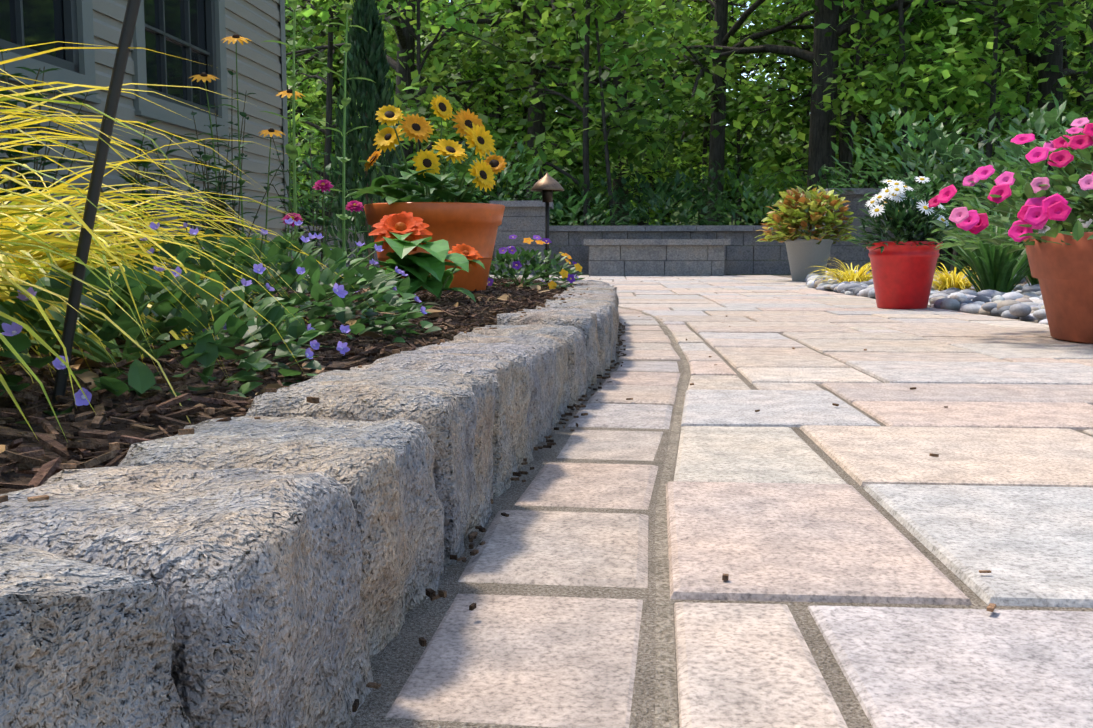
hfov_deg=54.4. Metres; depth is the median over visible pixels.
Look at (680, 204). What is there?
hill terrain
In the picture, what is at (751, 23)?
sky
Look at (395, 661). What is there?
patio sand joints
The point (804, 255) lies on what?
grey pot
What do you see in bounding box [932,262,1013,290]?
golden grass
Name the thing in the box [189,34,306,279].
rudbeckia plant
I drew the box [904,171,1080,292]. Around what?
daylily plant
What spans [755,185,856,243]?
coleus plant
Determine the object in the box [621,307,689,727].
patio border joint
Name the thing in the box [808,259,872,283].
golden grass
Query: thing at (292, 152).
tall plant stalk
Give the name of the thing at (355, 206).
magenta zinnia
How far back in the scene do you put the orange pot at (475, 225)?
2.93 m
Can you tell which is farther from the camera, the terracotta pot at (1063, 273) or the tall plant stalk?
the tall plant stalk
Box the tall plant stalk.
[261,0,375,266]
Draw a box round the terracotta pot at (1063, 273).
[1024,232,1092,343]
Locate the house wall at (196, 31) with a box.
[0,0,289,274]
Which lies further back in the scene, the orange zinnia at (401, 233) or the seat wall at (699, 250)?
the seat wall at (699, 250)
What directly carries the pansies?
on the mulch
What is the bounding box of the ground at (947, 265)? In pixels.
[307,260,1026,276]
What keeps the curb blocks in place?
on the ground at (947, 265)
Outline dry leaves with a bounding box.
[0,283,560,453]
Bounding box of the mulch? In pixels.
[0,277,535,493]
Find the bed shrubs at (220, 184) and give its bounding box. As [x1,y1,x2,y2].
[0,46,482,276]
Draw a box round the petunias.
[927,117,1092,253]
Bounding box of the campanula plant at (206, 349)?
[0,218,441,423]
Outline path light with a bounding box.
[530,173,563,281]
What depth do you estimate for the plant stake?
0.78 m
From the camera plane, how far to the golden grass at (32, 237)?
0.83 m
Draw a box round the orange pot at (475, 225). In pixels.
[364,202,504,293]
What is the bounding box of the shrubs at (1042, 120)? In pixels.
[290,92,1092,273]
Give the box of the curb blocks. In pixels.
[0,275,618,727]
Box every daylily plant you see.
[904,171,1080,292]
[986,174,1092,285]
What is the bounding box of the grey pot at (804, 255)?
[784,239,832,281]
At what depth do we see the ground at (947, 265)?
19.39 m
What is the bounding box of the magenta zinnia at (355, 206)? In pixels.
[280,179,369,283]
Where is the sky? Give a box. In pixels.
[449,0,811,125]
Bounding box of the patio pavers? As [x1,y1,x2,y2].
[308,275,1092,727]
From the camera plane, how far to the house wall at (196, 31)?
5.53 m
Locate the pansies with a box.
[487,234,583,289]
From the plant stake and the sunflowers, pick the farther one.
the sunflowers
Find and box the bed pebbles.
[805,270,1047,324]
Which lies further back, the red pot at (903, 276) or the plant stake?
the red pot at (903, 276)
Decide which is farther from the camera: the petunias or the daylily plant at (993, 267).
the daylily plant at (993, 267)
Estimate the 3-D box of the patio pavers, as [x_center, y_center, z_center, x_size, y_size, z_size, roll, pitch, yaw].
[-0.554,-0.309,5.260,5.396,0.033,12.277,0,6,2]
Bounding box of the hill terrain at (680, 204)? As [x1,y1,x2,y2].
[549,128,967,259]
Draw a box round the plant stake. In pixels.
[51,0,140,410]
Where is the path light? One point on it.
(547, 185)
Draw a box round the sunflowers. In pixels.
[344,95,506,214]
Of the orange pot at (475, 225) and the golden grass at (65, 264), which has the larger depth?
the orange pot at (475, 225)
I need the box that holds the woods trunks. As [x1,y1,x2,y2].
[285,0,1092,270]
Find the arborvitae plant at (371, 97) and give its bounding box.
[325,0,406,269]
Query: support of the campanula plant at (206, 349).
on the mulch
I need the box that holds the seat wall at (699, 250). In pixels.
[290,188,905,275]
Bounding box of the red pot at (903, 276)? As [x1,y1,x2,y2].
[866,241,942,308]
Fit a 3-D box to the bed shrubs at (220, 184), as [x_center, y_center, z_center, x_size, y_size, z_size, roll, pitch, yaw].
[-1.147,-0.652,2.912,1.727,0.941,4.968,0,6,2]
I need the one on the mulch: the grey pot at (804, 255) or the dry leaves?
the dry leaves
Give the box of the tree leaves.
[285,0,1092,257]
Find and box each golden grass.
[0,41,300,439]
[0,138,370,364]
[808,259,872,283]
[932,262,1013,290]
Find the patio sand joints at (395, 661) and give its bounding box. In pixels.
[349,275,1092,727]
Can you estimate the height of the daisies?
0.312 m
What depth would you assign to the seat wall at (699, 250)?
11.31 m
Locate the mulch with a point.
(10, 476)
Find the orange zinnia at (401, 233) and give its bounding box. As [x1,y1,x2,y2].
[354,211,484,301]
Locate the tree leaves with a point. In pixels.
(969, 92)
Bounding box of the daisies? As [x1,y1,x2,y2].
[846,176,958,252]

